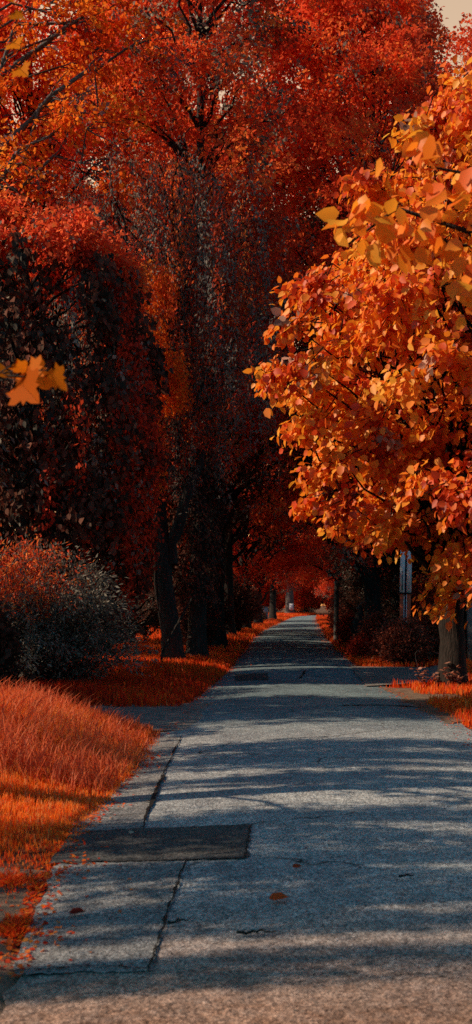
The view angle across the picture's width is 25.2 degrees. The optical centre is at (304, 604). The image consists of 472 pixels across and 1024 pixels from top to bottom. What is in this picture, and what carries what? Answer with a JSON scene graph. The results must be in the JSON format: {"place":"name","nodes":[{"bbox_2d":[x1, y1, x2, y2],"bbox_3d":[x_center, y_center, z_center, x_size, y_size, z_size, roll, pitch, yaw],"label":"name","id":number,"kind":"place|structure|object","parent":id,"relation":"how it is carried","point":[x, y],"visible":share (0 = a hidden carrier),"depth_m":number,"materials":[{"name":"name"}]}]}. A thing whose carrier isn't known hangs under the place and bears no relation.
{"place":"outdoors","nodes":[
{"label":"outdoors","id":0,"kind":"place"},
{"bbox_2d":[0,868,52,1015],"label":"dirt path","id":1,"kind":"structure","parent":0,"point":[7,981],"depth_m":5.63,"materials":[{"name":"brown soil"}]},
{"bbox_2d":[0,909,35,944],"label":"grass tuft","id":2,"kind":"object","parent":1,"relation":"on","point":[21,923],"visible":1,"depth_m":5.29,"materials":[{"name":"orange plant"}]},
{"bbox_2d":[0,863,46,894],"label":"grass tuft","id":3,"kind":"object","parent":1,"relation":"on","point":[11,880],"visible":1,"depth_m":6.18,"materials":[{"name":"orange plant"}]},
{"bbox_2d":[9,644,242,706],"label":"verge grass","id":4,"kind":"structure","parent":0,"point":[177,682],"depth_m":19.50,"materials":[{"name":"orange plant"}]},
{"bbox_2d":[90,703,212,730],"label":"driveway","id":5,"kind":"structure","parent":0,"point":[163,717],"depth_m":15.40,"materials":[{"name":"grey asphalt"}]},
{"bbox_2d":[115,615,291,653],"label":"verge grass","id":6,"kind":"structure","parent":0,"point":[240,640],"depth_m":46.26,"materials":[{"name":"orange plant"}]},
{"bbox_2d":[0,606,470,952],"bbox_3d":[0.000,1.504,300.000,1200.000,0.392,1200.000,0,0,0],"label":"ground","id":7,"kind":"structure","parent":0,"point":[321,611],"depth_m":7.01,"materials":[{"name":"orange plant"}]},
{"bbox_2d":[0,587,34,689],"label":"shrub","id":8,"kind":"object","parent":7,"relation":"on","point":[10,648],"visible":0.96,"depth_m":15.82,"materials":[{"name":"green plant"}]},
{"bbox_2d":[0,0,67,405],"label":"maple tree","id":9,"kind":"object","parent":7,"relation":"on","point":[32,373],"visible":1,"depth_m":4.30,"materials":[{"name":"orange plant"}]},
{"bbox_2d":[0,44,93,531],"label":"broadleaf tree","id":10,"kind":"object","parent":7,"relation":"on","point":[6,130],"visible":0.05,"depth_m":34.68,"materials":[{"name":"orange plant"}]},
{"bbox_2d":[0,247,153,601],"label":"shaded tree","id":11,"kind":"object","parent":7,"relation":"on","point":[11,353],"visible":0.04,"depth_m":28.42,"materials":[{"name":"black plant"}]},
{"bbox_2d":[0,685,159,909],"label":"verge grass","id":12,"kind":"structure","parent":7,"relation":"on","point":[18,795],"depth_m":8.61,"materials":[{"name":"orange plant"}]},
{"bbox_2d":[0,524,161,684],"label":"shrub","id":13,"kind":"object","parent":7,"relation":"on","point":[56,656],"visible":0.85,"depth_m":18.43,"materials":[{"name":"grey plant"}]},
{"bbox_2d":[0,674,162,793],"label":"tall grass","id":14,"kind":"structure","parent":7,"relation":"on","point":[60,765],"depth_m":10.22,"materials":[{"name":"orange plant"}]},
{"bbox_2d":[0,731,171,962],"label":"leaf litter","id":15,"kind":"object","parent":7,"relation":"on","point":[33,896],"visible":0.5,"depth_m":6.18,"materials":[{"name":"orange plant"}]},
{"bbox_2d":[0,184,174,654],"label":"creeper covered tree","id":16,"kind":"object","parent":7,"relation":"on","point":[113,504],"visible":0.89,"depth_m":20.93,"materials":[{"name":"red plant"}]},
{"bbox_2d":[0,0,190,526],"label":"broadleaf tree","id":17,"kind":"object","parent":7,"relation":"on","point":[44,32],"visible":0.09,"depth_m":32.78,"materials":[{"name":"red plant"}]},
{"bbox_2d":[0,0,191,211],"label":"wood edge tree","id":18,"kind":"object","parent":7,"relation":"on","point":[78,44],"visible":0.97,"depth_m":24.94,"materials":[{"name":"red plant"}]},
{"bbox_2d":[10,36,246,504],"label":"broadleaf tree","id":19,"kind":"object","parent":7,"relation":"on","point":[119,158],"depth_m":43.05,"materials":[{"name":"red plant"}]},
{"bbox_2d":[73,456,188,643],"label":"shaded tree","id":20,"kind":"object","parent":7,"relation":"on","point":[150,620],"visible":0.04,"depth_m":40.46,"materials":[{"name":"red plant"}]},
{"bbox_2d":[60,202,241,624],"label":"broadleaf tree","id":21,"kind":"object","parent":7,"relation":"on","point":[61,399],"depth_m":59.68,"materials":[{"name":"red plant"}]},
{"bbox_2d":[133,489,190,631],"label":"shaded tree","id":22,"kind":"object","parent":7,"relation":"on","point":[146,605],"visible":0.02,"depth_m":52.74,"materials":[{"name":"red plant"}]},
{"bbox_2d":[37,125,296,660],"bbox_3d":[-3.582,-5.188,26.698,6.773,13.774,7.791,0,0,0],"label":"weeping tree","id":23,"kind":"object","parent":7,"relation":"on","point":[190,319],"visible":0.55,"depth_m":25.87,"materials":[{"name":"red plant"}]},
{"bbox_2d":[142,257,198,661],"bbox_3d":[-3.477,-3.318,25.018,1.826,9.841,1.774,0,0,-18],"label":"ivy","id":24,"kind":"object","parent":23,"relation":"hanging from","point":[177,387],"visible":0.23,"depth_m":24.86,"materials":[{"name":"red plant"}]},
{"bbox_2d":[35,0,330,657],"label":"ivy clad tree","id":25,"kind":"object","parent":7,"relation":"on","point":[202,70],"visible":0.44,"depth_m":28.48,"materials":[{"name":"red plant"}]},
{"bbox_2d":[0,0,389,648],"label":"broadleaf tree","id":26,"kind":"object","parent":7,"relation":"on","point":[294,62],"visible":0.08,"depth_m":34.74,"materials":[{"name":"red plant"}]},
{"bbox_2d":[173,577,225,646],"bbox_3d":[-3.521,0.193,33.457,2.052,2.830,2.534,0,0,0],"label":"shrub","id":27,"kind":"object","parent":7,"relation":"on","point":[212,616],"visible":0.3,"depth_m":33.12,"materials":[{"name":"red plant"}]},
{"bbox_2d":[0,617,471,978],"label":"leaf litter","id":28,"kind":"object","parent":7,"relation":"on","point":[31,948],"visible":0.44,"depth_m":6.94,"materials":[{"name":"orange plant"}]},
{"bbox_2d":[233,574,255,630],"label":"shrub","id":29,"kind":"object","parent":7,"relation":"on","point":[243,610],"visible":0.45,"depth_m":56.73,"materials":[{"name":"red plant"}]},
{"bbox_2d":[237,581,264,623],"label":"shrub","id":30,"kind":"object","parent":7,"relation":"on","point":[255,604],"visible":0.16,"depth_m":70.93,"materials":[{"name":"red plant"}]},
{"bbox_2d":[166,127,340,634],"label":"broadleaf tree","id":31,"kind":"object","parent":7,"relation":"on","point":[231,539],"visible":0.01,"depth_m":50.35,"materials":[{"name":"red plant"}]},
{"bbox_2d":[187,319,322,628],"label":"broadleaf tree","id":32,"kind":"object","parent":7,"relation":"on","point":[247,557],"visible":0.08,"depth_m":63.25,"materials":[{"name":"red plant"}]},
{"bbox_2d":[262,611,267,620],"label":"shrub","id":33,"kind":"object","parent":7,"relation":"on","point":[264,615],"visible":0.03,"depth_m":87.39,"materials":[{"name":"red plant"}]},
{"bbox_2d":[262,606,267,618],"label":"utility cabinet","id":34,"kind":"object","parent":7,"relation":"on","point":[265,609],"visible":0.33,"depth_m":97.73,"materials":[{"name":"grey paint"}]},
{"bbox_2d":[234,464,310,618],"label":"broadleaf tree","id":35,"kind":"object","parent":7,"relation":"on","point":[272,609],"depth_m":102.72,"materials":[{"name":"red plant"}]},
{"bbox_2d":[262,578,285,611],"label":"shrub","id":36,"kind":"object","parent":7,"relation":"on","point":[280,602],"visible":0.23,"depth_m":154.59,"materials":[{"name":"red plant"}]},
{"bbox_2d":[233,405,326,622],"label":"broadleaf tree","id":37,"kind":"object","parent":7,"relation":"on","point":[283,585],"visible":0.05,"depth_m":79.44,"materials":[{"name":"red plant"}]},
{"bbox_2d":[284,535,305,612],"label":"tree","id":38,"kind":"object","parent":7,"relation":"on","point":[289,598],"visible":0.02,"depth_m":147.51,"materials":[{"name":"grey plant"}]},
{"bbox_2d":[289,603,293,609],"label":"notice board","id":39,"kind":"object","parent":38,"relation":"attached to","point":[291,606],"visible":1,"depth_m":147.30,"materials":[{"name":"white paper"}]},
{"bbox_2d":[293,571,328,612],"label":"tree","id":40,"kind":"object","parent":7,"relation":"on","point":[306,600],"visible":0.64,"depth_m":159.29,"materials":[{"name":"red plant"}]},
{"bbox_2d":[298,533,336,598],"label":"broadleaf tree","id":41,"kind":"object","parent":7,"relation":"on","point":[324,587],"visible":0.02,"depth_m":109.90,"materials":[{"name":"red plant"}]},
{"bbox_2d":[292,533,345,580],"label":"broadleaf tree","id":42,"kind":"object","parent":7,"relation":"on","point":[324,561],"depth_m":84.68,"materials":[{"name":"red plant"}]},
{"bbox_2d":[321,585,333,612],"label":"shrub","id":43,"kind":"object","parent":7,"relation":"on","point":[327,605],"visible":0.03,"depth_m":164.39,"materials":[{"name":"red plant"}]},
{"bbox_2d":[283,411,387,591],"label":"broadleaf tree","id":44,"kind":"object","parent":7,"relation":"on","point":[306,570],"visible":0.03,"depth_m":66.17,"materials":[{"name":"red plant"}]},
{"bbox_2d":[326,578,345,612],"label":"shrub","id":45,"kind":"object","parent":7,"relation":"on","point":[341,594],"visible":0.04,"depth_m":74.62,"materials":[{"name":"red plant"}]},
{"bbox_2d":[334,581,338,641],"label":"grey pole","id":46,"kind":"object","parent":7,"relation":"on","point":[336,600],"visible":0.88,"depth_m":44.91,"materials":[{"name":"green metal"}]},
{"bbox_2d":[323,601,349,632],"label":"shrub","id":47,"kind":"object","parent":7,"relation":"on","point":[330,616],"visible":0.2,"depth_m":54.17,"materials":[{"name":"red plant"}]},
{"bbox_2d":[212,0,470,627],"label":"broadleaf tree","id":48,"kind":"object","parent":7,"relation":"on","point":[405,71],"visible":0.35,"depth_m":33.12,"materials":[{"name":"red plant"}]},
{"bbox_2d":[328,610,354,647],"bbox_3d":[1.689,0.917,39.043,1.603,1.422,2.218,0,0,-25],"label":"shrub","id":49,"kind":"object","parent":7,"relation":"on","point":[343,631],"visible":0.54,"depth_m":38.63,"materials":[{"name":"red plant"}]},
{"bbox_2d":[216,0,471,577],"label":"broadleaf tree","id":50,"kind":"object","parent":7,"relation":"on","point":[442,29],"visible":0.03,"depth_m":47.83,"materials":[{"name":"red plant"}]},
{"bbox_2d":[339,575,363,622],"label":"shrub","id":51,"kind":"object","parent":7,"relation":"on","point":[349,605],"visible":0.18,"depth_m":46.45,"materials":[{"name":"red plant"}]},
{"bbox_2d":[315,614,390,656],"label":"verge grass","id":52,"kind":"structure","parent":7,"relation":"on","point":[322,620],"depth_m":54.85,"materials":[{"name":"orange plant"}]},
{"bbox_2d":[242,55,471,688],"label":"linden tree","id":53,"kind":"object","parent":7,"relation":"on","point":[419,474],"visible":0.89,"depth_m":16.37,"materials":[{"name":"orange plant"}]},
{"bbox_2d":[341,632,380,658],"bbox_3d":[1.711,1.222,31.053,1.496,0.914,1.498,0,0,-43],"label":"shrub","id":54,"kind":"object","parent":7,"relation":"on","point":[358,644],"visible":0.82,"depth_m":30.65,"materials":[{"name":"red plant"}]},
{"bbox_2d":[301,124,423,538],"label":"broadleaf tree","id":55,"kind":"object","parent":7,"relation":"on","point":[344,202],"depth_m":57.88,"materials":[{"name":"orange plant"}]},
{"bbox_2d":[326,492,399,614],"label":"shaded tree","id":56,"kind":"object","parent":7,"relation":"on","point":[343,586],"depth_m":56.76,"materials":[{"name":"red plant"}]},
{"bbox_2d":[351,603,391,654],"bbox_3d":[2.137,0.790,31.496,1.522,1.658,1.574,0,0,0],"label":"shrub","id":57,"kind":"object","parent":7,"relation":"on","point":[373,618],"visible":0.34,"depth_m":31.29,"materials":[{"name":"red plant"}]},
{"bbox_2d":[324,402,419,622],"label":"shaded tree","id":58,"kind":"object","parent":7,"relation":"on","point":[358,589],"visible":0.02,"depth_m":44.14,"materials":[{"name":"brown plant"}]},
{"bbox_2d":[316,130,471,329],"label":"linden tree","id":59,"kind":"object","parent":7,"relation":"on","point":[365,210],"visible":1,"depth_m":6.12,"materials":[{"name":"orange plant"}]},
{"bbox_2d":[351,355,442,607],"bbox_3d":[5.814,-4.656,36.005,8.410,12.739,7.916,0,0,-12],"label":"shaded tree","id":60,"kind":"object","parent":7,"relation":"on","point":[393,568],"visible":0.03,"depth_m":35.55,"materials":[{"name":"red plant"}]},
{"bbox_2d":[363,612,438,665],"bbox_3d":[2.603,0.919,27.378,2.092,1.423,1.729,0,0,0],"label":"shrub","id":61,"kind":"object","parent":7,"relation":"on","point":[401,641],"visible":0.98,"depth_m":27.13,"materials":[{"name":"brown plant"}]},
{"bbox_2d":[399,549,411,623],"bbox_3d":[2.748,-0.032,28.598,0.370,3.505,0.120,1,0,4],"label":"twin board sign","id":62,"kind":"object","parent":7,"relation":"on","point":[405,575],"visible":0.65,"depth_m":28.57,"materials":[{"name":"grey metal"}]},
{"bbox_2d":[393,571,439,622],"bbox_3d":[3.431,0.276,30.226,1.846,2.665,1.670,0,0,-24],"label":"shrub","id":63,"kind":"object","parent":7,"relation":"on","point":[416,588],"visible":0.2,"depth_m":29.98,"materials":[{"name":"red plant"}]},
{"bbox_2d":[412,599,439,658],"bbox_3d":[3.452,0.685,28.198,1.674,1.864,1.728,0,0,0],"label":"shrub","id":64,"kind":"object","parent":7,"relation":"on","point":[433,628],"visible":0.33,"depth_m":27.93,"materials":[{"name":"red plant"}]},
{"bbox_2d":[395,12,471,395],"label":"broadleaf tree","id":65,"kind":"object","parent":7,"relation":"on","point":[462,43],"visible":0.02,"depth_m":41.40,"materials":[{"name":"red plant"}]},
{"bbox_2d":[410,142,467,407],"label":"broadleaf tree","id":66,"kind":"object","parent":7,"relation":"on","point":[446,208],"depth_m":40.31,"materials":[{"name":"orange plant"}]},
{"bbox_2d":[466,602,471,661],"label":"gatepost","id":67,"kind":"object","parent":7,"relation":"on","point":[469,634],"visible":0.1,"depth_m":27.23,"materials":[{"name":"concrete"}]},
{"bbox_2d":[0,615,471,1023],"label":"road","id":68,"kind":"structure","parent":0,"point":[314,698],"depth_m":6.34,"materials":[{"name":"grey asphalt"}]},
{"bbox_2d":[13,860,186,974],"bbox_3d":[-1.116,1.618,5.605,0.911,0.032,2.011,0,0,0],"label":"road patch","id":69,"kind":"object","parent":68,"relation":"on","point":[119,944],"visible":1,"depth_m":5.42,"materials":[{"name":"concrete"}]},
{"bbox_2d":[69,907,84,913],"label":"fallen leaf","id":70,"kind":"object","parent":69,"relation":"on","point":[76,910],"visible":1,"depth_m":5.46,"materials":[{"name":"red plant"}]},
{"bbox_2d":[14,964,147,970],"bbox_3d":[-0.986,1.612,4.667,0.608,0.027,0.060,0,0,4],"label":"road seam","id":71,"kind":"object","parent":69,"relation":"on","point":[122,965],"visible":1,"depth_m":4.67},
{"bbox_2d":[72,737,180,830],"bbox_3d":[-1.599,1.629,10.190,0.559,0.032,5.272,0,0,-3],"label":"road patch","id":72,"kind":"object","parent":68,"relation":"on","point":[148,780],"visible":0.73,"depth_m":8.92,"materials":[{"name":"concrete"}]},
{"bbox_2d":[50,824,251,862],"bbox_3d":[-1.023,1.611,7.077,1.364,0.050,1.013,0,0,0],"label":"road patch","id":73,"kind":"object","parent":68,"relation":"on","point":[210,841],"visible":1,"depth_m":7.03,"materials":[{"name":"black asphalt"}]},
{"bbox_2d":[57,857,244,862],"bbox_3d":[-0.958,1.605,6.585,1.186,0.036,0.038,0,0,1],"label":"road seam","id":74,"kind":"object","parent":73,"relation":"on","point":[163,859],"visible":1,"depth_m":6.59,"materials":[{"name":"black asphalt"}]},
{"bbox_2d":[243,824,251,856],"bbox_3d":[-0.379,1.585,7.077,0.027,0.005,0.956,0,0,-1],"label":"road seam","id":75,"kind":"object","parent":73,"relation":"on","point":[249,829],"visible":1,"depth_m":7.04,"materials":[{"name":"black asphalt"}]},
{"bbox_2d":[145,775,164,809],"bbox_3d":[-1.268,1.603,9.043,0.112,0.007,1.705,0,0,-2],"label":"road seam","id":76,"kind":"object","parent":68,"relation":"on","point":[153,795],"visible":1,"depth_m":8.88,"materials":[{"name":"black asphalt"}]},
{"bbox_2d":[142,736,180,826],"bbox_3d":[-1.347,1.609,10.190,0.047,0.009,5.198,0,0,-4],"label":"road seam","id":77,"kind":"object","parent":68,"relation":"on","point":[145,815],"visible":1,"depth_m":10.01,"materials":[{"name":"black asphalt"}]},
{"bbox_2d":[146,859,185,968],"bbox_3d":[-0.715,1.597,5.594,0.032,0.005,1.970,0,0,-2],"label":"road seam","id":78,"kind":"object","parent":68,"relation":"on","point":[164,919],"visible":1,"depth_m":5.33,"materials":[{"name":"black asphalt"}]},
{"bbox_2d":[167,918,187,923],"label":"fallen twig","id":79,"kind":"object","parent":68,"relation":"on","point":[172,922],"visible":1,"depth_m":5.24,"materials":[{"name":"brown plant"}]},
{"bbox_2d":[234,673,268,680],"bbox_3d":[-1.160,1.603,23.144,0.776,0.033,2.374,0,0,-3],"label":"road patch","id":80,"kind":"object","parent":68,"relation":"on","point":[252,676],"visible":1,"depth_m":23.11,"materials":[{"name":"black asphalt"}]},
{"bbox_2d":[236,928,276,934],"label":"fallen twig","id":81,"kind":"object","parent":68,"relation":"on","point":[247,932],"visible":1,"depth_m":5.05,"materials":[{"name":"brown plant"}]},
{"bbox_2d":[269,892,287,899],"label":"fallen leaf","id":82,"kind":"object","parent":68,"relation":"on","point":[277,896],"visible":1,"depth_m":5.63,"materials":[{"name":"orange plant"}]},
{"bbox_2d":[342,704,428,707],"bbox_3d":[1.282,1.601,16.527,1.414,0.052,0.256,0,0,-6],"label":"road seam","id":83,"kind":"object","parent":68,"relation":"on","point":[395,705],"visible":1,"depth_m":16.58,"materials":[{"name":"black asphalt"}]},
{"bbox_2d":[2,0,471,605],"label":"sky","id":84,"kind":"structure","parent":0,"point":[453,9],"materials":[{"name":"white"}]},
{"bbox_2d":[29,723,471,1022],"bbox_3d":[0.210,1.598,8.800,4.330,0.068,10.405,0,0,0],"label":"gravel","id":85,"kind":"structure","parent":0,"point":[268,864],"depth_m":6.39,"materials":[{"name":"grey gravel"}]},
{"bbox_2d":[268,612,318,616],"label":"verge grass","id":86,"kind":"structure","parent":0,"point":[296,614],"depth_m":142.70,"materials":[{"name":"orange plant"}]},
{"bbox_2d":[351,665,437,685],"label":"driveway","id":87,"kind":"structure","parent":0,"point":[373,676],"depth_m":23.86,"materials":[{"name":"grey asphalt"}]},
{"bbox_2d":[345,653,471,727],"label":"verge grass","id":88,"kind":"structure","parent":0,"point":[461,705],"depth_m":19.09,"materials":[{"name":"orange plant"}]},
{"bbox_2d":[410,667,438,686],"bbox_3d":[2.288,1.394,20.089,0.685,0.398,0.306,0,0,-17],"label":"sapling sprout","id":89,"kind":"object","parent":88,"relation":"on","point":[424,673],"visible":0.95,"depth_m":20.12,"materials":[{"name":"brown plant"}]},
{"bbox_2d":[440,662,468,683],"bbox_3d":[2.837,1.348,19.820,0.534,0.496,0.364,0,0,23],"label":"sapling sprout","id":90,"kind":"object","parent":88,"relation":"on","point":[453,679],"visible":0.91,"depth_m":19.84,"materials":[{"name":"brown plant"}]},
{"bbox_2d":[378,687,470,723],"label":"dirt path","id":91,"kind":"structure","parent":0,"point":[418,700],"depth_m":17.72,"materials":[{"name":"brown soil"}]},
{"bbox_2d":[463,602,466,637],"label":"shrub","id":92,"kind":"object","parent":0,"point":[465,608],"visible":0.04,"depth_m":30.23,"materials":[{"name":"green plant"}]}
]}

